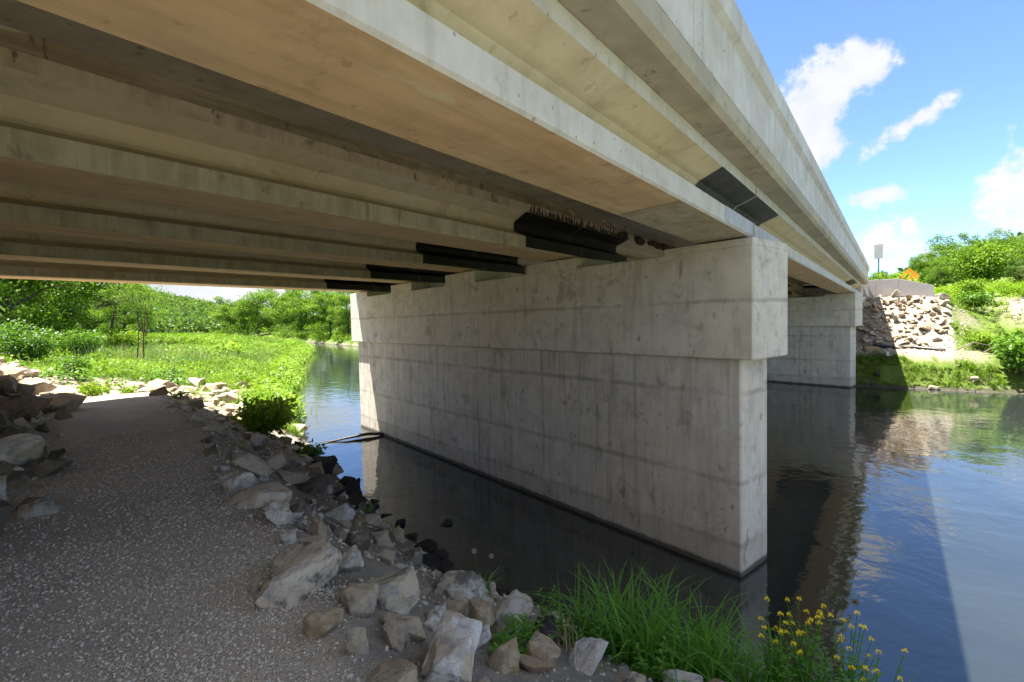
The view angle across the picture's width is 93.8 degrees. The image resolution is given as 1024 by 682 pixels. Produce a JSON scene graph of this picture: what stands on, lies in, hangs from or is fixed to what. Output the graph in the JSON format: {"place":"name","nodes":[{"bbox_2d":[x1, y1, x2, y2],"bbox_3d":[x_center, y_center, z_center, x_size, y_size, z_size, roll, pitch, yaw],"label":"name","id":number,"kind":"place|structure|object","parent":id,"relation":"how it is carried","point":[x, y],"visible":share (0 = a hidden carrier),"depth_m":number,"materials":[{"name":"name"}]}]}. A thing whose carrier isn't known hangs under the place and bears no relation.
{"place":"outdoors","nodes":[
{"label":"outdoors","id":0,"kind":"place"},
{"bbox_2d":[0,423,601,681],"bbox_3d":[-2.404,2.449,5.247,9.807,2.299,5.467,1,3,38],"label":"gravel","id":1,"kind":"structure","parent":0,"point":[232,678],"depth_m":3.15,"materials":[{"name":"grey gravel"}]},
{"bbox_2d":[0,267,1023,681],"bbox_3d":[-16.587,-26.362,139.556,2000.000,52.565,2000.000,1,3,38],"label":"ground","id":2,"kind":"structure","parent":0,"point":[112,413],"depth_m":3.81,"materials":[{"name":"grey gravel"}]},
{"bbox_2d":[0,374,17,393],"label":"boulder","id":3,"kind":"object","parent":2,"relation":"on","point":[8,383],"visible":0.84,"depth_m":9.35,"materials":[{"name":"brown stone"}]},
{"bbox_2d":[0,397,30,418],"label":"boulder","id":4,"kind":"object","parent":2,"relation":"on","point":[18,406],"visible":0.62,"depth_m":7.51,"materials":[{"name":"brown stone"}]},
{"bbox_2d":[0,433,44,464],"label":"boulder","id":5,"kind":"object","parent":2,"relation":"on","point":[21,449],"visible":0.85,"depth_m":5.88,"materials":[{"name":"stone"}]},
{"bbox_2d":[0,318,63,362],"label":"shrub","id":6,"kind":"object","parent":2,"relation":"on","point":[32,345],"visible":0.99,"depth_m":23.41,"materials":[{"name":"green plant"}]},
{"bbox_2d":[19,395,52,420],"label":"boulder","id":7,"kind":"object","parent":2,"relation":"on","point":[38,404],"visible":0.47,"depth_m":8.21,"materials":[{"name":"brown stone"}]},
{"bbox_2d":[22,379,56,393],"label":"boulder","id":8,"kind":"object","parent":2,"relation":"on","point":[45,385],"visible":0.39,"depth_m":11.18,"materials":[{"name":"beige stone"}]},
{"bbox_2d":[0,357,86,533],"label":"slope riprap","id":9,"kind":"object","parent":2,"relation":"on","point":[60,404],"visible":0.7,"depth_m":6.49,"materials":[{"name":"beige stone"}]},
{"bbox_2d":[0,278,98,352],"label":"tree","id":10,"kind":"object","parent":2,"relation":"on","point":[44,316],"visible":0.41,"depth_m":34.73,"materials":[{"name":"green plant"}]},
{"bbox_2d":[0,280,136,341],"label":"tree","id":11,"kind":"object","parent":2,"relation":"on","point":[79,296],"visible":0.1,"depth_m":41.48,"materials":[{"name":"green plant"}]},
{"bbox_2d":[53,353,92,379],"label":"shrub","id":12,"kind":"object","parent":2,"relation":"on","point":[77,363],"visible":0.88,"depth_m":20.52,"materials":[{"name":"green plant"}]},
{"bbox_2d":[51,328,111,358],"bbox_3d":[-25.776,0.213,28.786,2.882,2.097,2.895,1,3,39],"label":"shrub","id":13,"kind":"object","parent":2,"relation":"on","point":[80,341],"visible":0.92,"depth_m":28.33,"materials":[{"name":"green plant"}]},
{"bbox_2d":[51,288,121,336],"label":"tree","id":14,"kind":"object","parent":2,"relation":"on","point":[94,325],"visible":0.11,"depth_m":68.98,"materials":[{"name":"green plant"}]},
{"bbox_2d":[76,379,111,396],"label":"weed","id":15,"kind":"object","parent":2,"relation":"on","point":[88,389],"visible":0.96,"depth_m":14.13,"materials":[{"name":"green plant"}]},
{"bbox_2d":[91,282,143,342],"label":"tree","id":16,"kind":"object","parent":2,"relation":"on","point":[101,305],"visible":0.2,"depth_m":47.68,"materials":[{"name":"green plant"}]},
{"bbox_2d":[84,283,157,333],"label":"tree","id":17,"kind":"object","parent":2,"relation":"on","point":[124,320],"visible":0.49,"depth_m":64.20,"materials":[{"name":"green plant"}]},
{"bbox_2d":[100,327,147,349],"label":"shrub","id":18,"kind":"object","parent":2,"relation":"on","point":[127,339],"visible":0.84,"depth_m":36.30,"materials":[{"name":"green plant"}]},
{"bbox_2d":[101,283,177,348],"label":"tree","id":19,"kind":"object","parent":2,"relation":"on","point":[122,296],"visible":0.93,"depth_m":40.94,"materials":[{"name":"green plant"}]},
{"bbox_2d":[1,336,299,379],"bbox_3d":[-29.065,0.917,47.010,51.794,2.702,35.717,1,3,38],"label":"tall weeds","id":20,"kind":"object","parent":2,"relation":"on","point":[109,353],"visible":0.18,"depth_m":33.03,"materials":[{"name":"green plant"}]},
{"bbox_2d":[2,335,300,387],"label":"meadow herbs","id":21,"kind":"object","parent":2,"relation":"on","point":[176,380],"visible":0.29,"depth_m":21.31,"materials":[{"name":"green plant"}]},
{"bbox_2d":[5,353,303,436],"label":"meadow grass","id":22,"kind":"structure","parent":2,"relation":"on","point":[204,384],"depth_m":22.89,"materials":[{"name":"green plant"}]},
{"bbox_2d":[10,340,324,380],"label":"reeds","id":23,"kind":"object","parent":2,"relation":"on","point":[120,352],"visible":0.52,"depth_m":31.05,"materials":[{"name":"green plant"}]},
{"bbox_2d":[3,312,333,334],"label":"distant forest","id":24,"kind":"object","parent":2,"relation":"on","point":[189,324],"visible":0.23,"depth_m":203.98,"materials":[{"name":"green plant"}]},
{"bbox_2d":[0,285,342,328],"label":"distant forest","id":25,"kind":"object","parent":2,"relation":"on","point":[181,305],"visible":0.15,"depth_m":330.02,"materials":[{"name":"green plant"}]},
{"bbox_2d":[0,331,351,383],"bbox_3d":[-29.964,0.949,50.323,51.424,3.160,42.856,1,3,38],"label":"meadow grass","id":26,"kind":"structure","parent":2,"relation":"on","point":[270,351],"depth_m":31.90,"materials":[{"name":"green plant"}]},
{"bbox_2d":[127,367,284,427],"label":"stone weeds","id":27,"kind":"object","parent":2,"relation":"on","point":[198,393],"visible":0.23,"depth_m":19.07,"materials":[{"name":"green plant"}]},
{"bbox_2d":[125,377,308,436],"bbox_3d":[-11.309,2.334,18.109,4.842,2.354,9.623,-3,3,-42],"label":"sunlit riprap","id":28,"kind":"object","parent":2,"relation":"on","point":[231,396],"visible":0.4,"depth_m":17.77,"materials":[{"name":"beige stone"}]},
{"bbox_2d":[208,296,255,335],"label":"tree","id":29,"kind":"object","parent":2,"relation":"on","point":[227,318],"visible":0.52,"depth_m":166.88,"materials":[{"name":"green plant"}]},
{"bbox_2d":[223,472,257,495],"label":"boulder","id":30,"kind":"object","parent":2,"relation":"on","point":[235,483],"visible":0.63,"depth_m":4.88,"materials":[{"name":"stone"}]},
{"bbox_2d":[228,289,287,336],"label":"tree","id":31,"kind":"object","parent":2,"relation":"on","point":[256,320],"visible":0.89,"depth_m":159.47,"materials":[{"name":"green plant"}]},
{"bbox_2d":[232,394,296,438],"bbox_3d":[-6.280,1.970,12.284,1.493,1.204,1.568,-2,2,-8],"label":"leafy plant","id":32,"kind":"object","parent":2,"relation":"on","point":[268,418],"visible":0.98,"depth_m":12.03,"materials":[{"name":"green plant"}]},
{"bbox_2d":[222,340,319,424],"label":"shore grass","id":33,"kind":"structure","parent":2,"relation":"on","point":[287,382],"depth_m":26.07,"materials":[{"name":"green plant"}]},
{"bbox_2d":[265,499,291,524],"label":"boulder","id":34,"kind":"object","parent":2,"relation":"on","point":[277,512],"visible":0.91,"depth_m":4.13,"materials":[{"name":"stone"}]},
{"bbox_2d":[258,290,302,334],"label":"tree","id":35,"kind":"object","parent":2,"relation":"on","point":[272,313],"visible":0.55,"depth_m":134.34,"materials":[{"name":"green plant"}]},
{"bbox_2d":[255,539,341,610],"bbox_3d":[-1.357,1.495,3.060,0.440,0.260,0.522,-12,3,-1],"label":"boulder","id":36,"kind":"object","parent":2,"relation":"on","point":[301,571],"visible":0.91,"depth_m":3.00,"materials":[{"name":"stone"}]},
{"bbox_2d":[272,289,337,338],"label":"tree","id":37,"kind":"object","parent":2,"relation":"on","point":[295,309],"visible":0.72,"depth_m":120.70,"materials":[{"name":"green plant"}]},
{"bbox_2d":[272,329,351,343],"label":"shore grass","id":38,"kind":"structure","parent":2,"relation":"on","point":[334,332],"depth_m":112.85,"materials":[{"name":"green plant"}]},
{"bbox_2d":[296,438,327,457],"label":"leafy plant","id":39,"kind":"object","parent":2,"relation":"on","point":[309,451],"visible":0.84,"depth_m":12.80,"materials":[{"name":"green plant"}]},
{"bbox_2d":[307,516,327,540],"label":"boulder","id":40,"kind":"object","parent":2,"relation":"on","point":[317,526],"visible":0.57,"depth_m":4.20,"materials":[{"name":"beige stone"}]},
{"bbox_2d":[302,607,343,639],"bbox_3d":[-1.025,1.554,2.641,0.166,0.156,0.215,13,4,21],"label":"boulder","id":41,"kind":"object","parent":2,"relation":"on","point":[319,623],"visible":0.93,"depth_m":2.57,"materials":[{"name":"beige stone"}]},
{"bbox_2d":[310,455,337,474],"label":"boulder","id":42,"kind":"object","parent":2,"relation":"on","point":[329,463],"visible":0.59,"depth_m":10.88,"materials":[{"name":"grey stone"}]},
{"bbox_2d":[301,290,350,338],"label":"tree","id":43,"kind":"object","parent":2,"relation":"on","point":[322,310],"visible":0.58,"depth_m":106.16,"materials":[{"name":"green plant"}]},
{"bbox_2d":[326,292,350,334],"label":"tree","id":44,"kind":"object","parent":2,"relation":"on","point":[343,299],"visible":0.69,"depth_m":96.72,"materials":[{"name":"green plant"}]},
{"bbox_2d":[323,503,354,520],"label":"boulder","id":45,"kind":"object","parent":2,"relation":"on","point":[344,511],"visible":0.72,"depth_m":6.55,"materials":[{"name":"stone"}]},
{"bbox_2d":[333,478,362,504],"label":"boulder","id":46,"kind":"object","parent":2,"relation":"on","point":[353,491],"visible":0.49,"depth_m":9.47,"materials":[{"name":"grey stone"}]},
{"bbox_2d":[338,545,363,571],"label":"boulder","id":47,"kind":"object","parent":2,"relation":"on","point":[352,559],"visible":0.67,"depth_m":3.88,"materials":[{"name":"stone"}]},
{"bbox_2d":[346,627,368,654],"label":"boulder","id":48,"kind":"object","parent":2,"relation":"on","point":[357,643],"visible":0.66,"depth_m":2.44,"materials":[{"name":"stone"}]},
{"bbox_2d":[340,582,378,617],"bbox_3d":[-0.926,1.608,2.941,0.212,0.238,0.212,-3,3,-38],"label":"boulder","id":49,"kind":"object","parent":2,"relation":"on","point":[358,600],"visible":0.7,"depth_m":2.88,"materials":[{"name":"stone"}]},
{"bbox_2d":[368,529,392,549],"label":"boulder","id":50,"kind":"object","parent":2,"relation":"on","point":[381,538],"visible":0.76,"depth_m":6.01,"materials":[{"name":"stone"}]},
{"bbox_2d":[364,564,419,613],"bbox_3d":[-0.844,1.779,3.355,0.391,0.289,0.571,-12,-7,-15],"label":"boulder","id":51,"kind":"object","parent":2,"relation":"on","point":[399,591],"visible":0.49,"depth_m":3.20,"materials":[{"name":"stone"}]},
{"bbox_2d":[370,658,418,681],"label":"boulder","id":52,"kind":"object","parent":2,"relation":"on","point":[399,670],"visible":1,"depth_m":2.21,"materials":[{"name":"beige stone"}]},
{"bbox_2d":[383,623,410,652],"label":"boulder","id":53,"kind":"object","parent":2,"relation":"on","point":[397,638],"visible":0.88,"depth_m":2.66,"materials":[{"name":"stone"}]},
{"bbox_2d":[155,395,651,681],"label":"bank rubble","id":54,"kind":"object","parent":2,"relation":"on","point":[351,675],"visible":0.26,"depth_m":5.86,"materials":[{"name":"grey stone"}]},
{"bbox_2d":[422,614,442,631],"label":"boulder","id":55,"kind":"object","parent":2,"relation":"on","point":[432,623],"visible":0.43,"depth_m":3.12,"materials":[{"name":"stone"}]},
{"bbox_2d":[148,384,724,681],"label":"bank riprap","id":56,"kind":"object","parent":2,"relation":"on","point":[261,495],"visible":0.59,"depth_m":5.98,"materials":[{"name":"beige stone"}]},
{"bbox_2d":[421,610,481,681],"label":"boulder","id":57,"kind":"object","parent":2,"relation":"on","point":[453,644],"visible":0.99,"depth_m":2.51,"materials":[{"name":"stone"}]},
{"bbox_2d":[433,570,488,601],"bbox_3d":[-0.529,2.510,4.791,0.459,0.341,0.597,11,6,29],"label":"boulder","id":58,"kind":"object","parent":2,"relation":"on","point":[462,585],"visible":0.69,"depth_m":4.71,"materials":[{"name":"stone"}]},
{"bbox_2d":[468,598,494,626],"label":"boulder","id":59,"kind":"object","parent":2,"relation":"on","point":[479,609],"visible":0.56,"depth_m":3.52,"materials":[{"name":"beige stone"}]},
{"bbox_2d":[0,296,975,479],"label":"slope rubble","id":60,"kind":"object","parent":2,"relation":"on","point":[3,457],"visible":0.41,"depth_m":25.36,"materials":[{"name":"beige stone"}]},
{"bbox_2d":[486,637,519,674],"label":"boulder","id":61,"kind":"object","parent":2,"relation":"on","point":[504,658],"visible":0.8,"depth_m":2.80,"materials":[{"name":"beige stone"}]},
{"bbox_2d":[487,629,529,654],"bbox_3d":[-0.037,1.981,3.141,0.326,0.195,0.345,-1,2,-5],"label":"herb","id":62,"kind":"object","parent":2,"relation":"on","point":[504,639],"visible":0.41,"depth_m":3.17,"materials":[{"name":"green plant"}]},
{"bbox_2d":[494,589,532,628],"bbox_3d":[0.027,2.448,4.250,0.299,0.318,0.514,12,16,24],"label":"boulder","id":63,"kind":"object","parent":2,"relation":"on","point":[514,604],"visible":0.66,"depth_m":4.18,"materials":[{"name":"stone"}]},
{"bbox_2d":[502,612,556,661],"bbox_3d":[0.114,2.096,3.334,0.371,0.232,0.545,-2,2,-17],"label":"herb","id":64,"kind":"object","parent":2,"relation":"on","point":[512,627],"visible":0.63,"depth_m":3.46,"materials":[{"name":"green plant"}]},
{"bbox_2d":[527,631,560,671],"bbox_3d":[0.192,2.056,3.081,0.210,0.248,0.272,11,0,16],"label":"boulder","id":65,"kind":"object","parent":2,"relation":"on","point":[544,647],"visible":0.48,"depth_m":3.04,"materials":[{"name":"beige stone"}]},
{"bbox_2d":[532,615,557,645],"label":"boulder","id":66,"kind":"object","parent":2,"relation":"on","point":[548,623],"visible":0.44,"depth_m":3.75,"materials":[{"name":"grey stone"}]},
{"bbox_2d":[523,585,575,644],"bbox_3d":[0.290,2.304,3.982,0.465,0.506,0.616,1,3,38],"label":"herb","id":67,"kind":"object","parent":2,"relation":"on","point":[559,613],"visible":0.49,"depth_m":3.95,"materials":[{"name":"green plant"}]},
{"bbox_2d":[350,237,787,576],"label":"bridge pier","id":68,"kind":"structure","parent":2,"relation":"on","point":[630,396],"depth_m":8.84,"materials":[{"name":"concrete"}]},
{"bbox_2d":[0,0,869,297],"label":"road bridge","id":69,"kind":"structure","parent":68,"relation":"on","point":[334,144],"depth_m":4.31,"materials":[{"name":"concrete"}]},
{"bbox_2d":[568,637,608,675],"bbox_3d":[0.483,2.195,3.269,0.281,0.154,0.469,-5,13,40],"label":"boulder","id":70,"kind":"object","parent":2,"relation":"on","point":[586,655],"visible":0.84,"depth_m":3.27,"materials":[{"name":"stone"}]},
{"bbox_2d":[573,593,618,655],"bbox_3d":[0.685,2.349,3.926,0.354,0.435,0.546,1,3,38],"label":"herb","id":71,"kind":"object","parent":2,"relation":"on","point":[593,632],"visible":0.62,"depth_m":3.92,"materials":[{"name":"green plant"}]},
{"bbox_2d":[501,567,698,664],"bbox_3d":[0.558,2.272,3.898,1.522,0.708,1.382,1,3,38],"label":"grass clump","id":72,"kind":"object","parent":2,"relation":"on","point":[577,608],"visible":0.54,"depth_m":4.06,"materials":[{"name":"green plant"}]},
{"bbox_2d":[554,572,722,681],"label":"grass clump","id":73,"kind":"object","parent":2,"relation":"on","point":[624,653],"visible":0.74,"depth_m":3.77,"materials":[{"name":"green plant"}]},
{"bbox_2d":[527,554,751,679],"bbox_3d":[0.956,2.321,4.128,1.928,0.911,1.762,1,3,38],"label":"grass clump","id":74,"kind":"object","parent":2,"relation":"on","point":[634,632],"visible":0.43,"depth_m":4.24,"materials":[{"name":"green plant"}]},
{"bbox_2d":[631,623,684,681],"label":"herb","id":75,"kind":"object","parent":2,"relation":"on","point":[655,665],"visible":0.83,"depth_m":3.51,"materials":[{"name":"green plant"}]},
{"bbox_2d":[574,559,761,681],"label":"grass clump","id":76,"kind":"object","parent":2,"relation":"on","point":[671,612],"visible":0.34,"depth_m":4.16,"materials":[{"name":"green plant"}]},
{"bbox_2d":[609,588,789,681],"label":"grass clump","id":77,"kind":"object","parent":2,"relation":"on","point":[711,670],"visible":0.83,"depth_m":3.65,"materials":[{"name":"green plant"}]},
{"bbox_2d":[654,617,749,681],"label":"herb","id":78,"kind":"object","parent":2,"relation":"on","point":[685,638],"visible":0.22,"depth_m":3.72,"materials":[{"name":"green plant"}]},
{"bbox_2d":[628,592,787,681],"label":"grass clump","id":79,"kind":"object","parent":2,"relation":"on","point":[720,643],"visible":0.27,"depth_m":4.09,"materials":[{"name":"green plant"}]},
{"bbox_2d":[678,599,819,681],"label":"grass clump","id":80,"kind":"object","parent":2,"relation":"on","point":[745,677],"visible":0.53,"depth_m":3.74,"materials":[{"name":"green plant"}]},
{"bbox_2d":[756,596,802,681],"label":"yellow flower","id":81,"kind":"object","parent":2,"relation":"on","point":[777,676],"visible":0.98,"depth_m":3.38,"materials":[{"name":"green plant"}]},
{"bbox_2d":[707,617,868,681],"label":"grass clump","id":82,"kind":"object","parent":2,"relation":"on","point":[802,677],"visible":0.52,"depth_m":3.48,"materials":[{"name":"green plant"}]},
{"bbox_2d":[779,596,842,681],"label":"yellow flower","id":83,"kind":"object","parent":2,"relation":"on","point":[804,667],"visible":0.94,"depth_m":3.36,"materials":[{"name":"green plant"}]},
{"bbox_2d":[767,293,862,387],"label":"bridge pier","id":84,"kind":"structure","parent":2,"relation":"on","point":[821,340],"depth_m":26.12,"materials":[{"name":"concrete"}]},
{"bbox_2d":[798,285,866,301],"bbox_3d":[17.676,-2.075,35.975,1.250,3.220,14.600,-3,3,-39],"label":"bridge abutment","id":85,"kind":"object","parent":2,"relation":"on","point":[812,292],"visible":0.17,"depth_m":32.33,"materials":[{"name":"concrete"}]},
{"bbox_2d":[813,646,878,681],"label":"herb","id":86,"kind":"object","parent":2,"relation":"on","point":[824,679],"visible":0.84,"depth_m":3.29,"materials":[{"name":"green plant"}]},
{"bbox_2d":[828,610,873,681],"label":"yellow flower","id":87,"kind":"object","parent":2,"relation":"on","point":[852,669],"visible":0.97,"depth_m":3.28,"materials":[{"name":"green plant"}]},
{"bbox_2d":[860,648,907,681],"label":"yellow flower","id":88,"kind":"object","parent":2,"relation":"on","point":[877,676],"visible":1,"depth_m":3.16,"materials":[{"name":"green plant"}]},
{"bbox_2d":[863,279,933,298],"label":"wing wall","id":89,"kind":"structure","parent":2,"relation":"on","point":[884,288],"depth_m":29.91,"materials":[{"name":"concrete"}]},
{"bbox_2d":[856,290,951,348],"bbox_3d":[17.969,-1.389,32.337,17.358,3.524,4.011,1,3,38],"label":"wall riprap","id":90,"kind":"object","parent":2,"relation":"on","point":[925,324],"depth_m":28.20,"materials":[{"name":"beige stone"}]},
{"bbox_2d":[873,342,945,351],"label":"driftwood branch","id":91,"kind":"object","parent":2,"relation":"on","point":[911,347],"visible":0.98,"depth_m":26.59,"materials":[{"name":"wood"}]},
{"bbox_2d":[905,244,949,282],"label":"tree","id":92,"kind":"object","parent":2,"relation":"on","point":[917,262],"visible":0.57,"depth_m":88.03,"materials":[{"name":"green plant"}]},
{"bbox_2d":[856,348,1006,391],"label":"bank grass","id":93,"kind":"structure","parent":2,"relation":"on","point":[931,366],"depth_m":24.24,"materials":[{"name":"green plant"}]},
{"bbox_2d":[921,257,957,287],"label":"tree","id":94,"kind":"object","parent":2,"relation":"on","point":[941,271],"visible":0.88,"depth_m":70.97,"materials":[{"name":"green plant"}]},
{"bbox_2d":[868,270,1023,313],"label":"verge grass","id":95,"kind":"structure","parent":2,"relation":"on","point":[951,294],"depth_m":31.90,"materials":[{"name":"green plant"}]},
{"bbox_2d":[920,233,980,284],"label":"tree","id":96,"kind":"object","parent":2,"relation":"on","point":[950,247],"visible":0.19,"depth_m":93.58,"materials":[{"name":"green plant"}]},
{"bbox_2d":[957,278,989,294],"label":"shrub","id":97,"kind":"object","parent":2,"relation":"on","point":[970,285],"visible":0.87,"depth_m":32.61,"materials":[{"name":"green plant"}]},
{"bbox_2d":[925,277,1023,386],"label":"bank weeds","id":98,"kind":"object","parent":2,"relation":"on","point":[988,289],"visible":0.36,"depth_m":28.41,"materials":[{"name":"green plant"}]},
{"bbox_2d":[956,290,999,311],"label":"shrub","id":99,"kind":"object","parent":2,"relation":"on","point":[981,298],"visible":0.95,"depth_m":28.61,"materials":[{"name":"green plant"}]},
{"bbox_2d":[961,331,998,349],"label":"shrub","id":100,"kind":"object","parent":2,"relation":"on","point":[980,338],"visible":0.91,"depth_m":25.09,"materials":[{"name":"green plant"}]},
{"bbox_2d":[944,238,1016,285],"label":"shrub","id":101,"kind":"object","parent":2,"relation":"on","point":[982,262],"visible":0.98,"depth_m":43.58,"materials":[{"name":"green plant"}]},
{"bbox_2d":[985,228,1023,267],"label":"tree","id":102,"kind":"object","parent":2,"relation":"on","point":[1009,238],"visible":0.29,"depth_m":90.56,"materials":[{"name":"green plant"}]},
{"bbox_2d":[988,328,1023,377],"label":"shrub","id":103,"kind":"object","parent":2,"relation":"on","point":[1011,354],"visible":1,"depth_m":22.73,"materials":[{"name":"green plant"}]},
{"bbox_2d":[1003,257,1023,283],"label":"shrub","id":104,"kind":"object","parent":2,"relation":"on","point":[1014,267],"visible":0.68,"depth_m":60.27,"materials":[{"name":"green plant"}]},
{"bbox_2d":[99,0,1023,313],"label":"sky","id":105,"kind":"structure","parent":0,"point":[910,113],"materials":[{"name":"blue"}]},
{"bbox_2d":[285,341,1023,681],"bbox_3d":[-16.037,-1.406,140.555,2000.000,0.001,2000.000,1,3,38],"label":"river","id":106,"kind":"structure","parent":0,"point":[917,553],"depth_m":8.79,"materials":[{"name":"liquid"}]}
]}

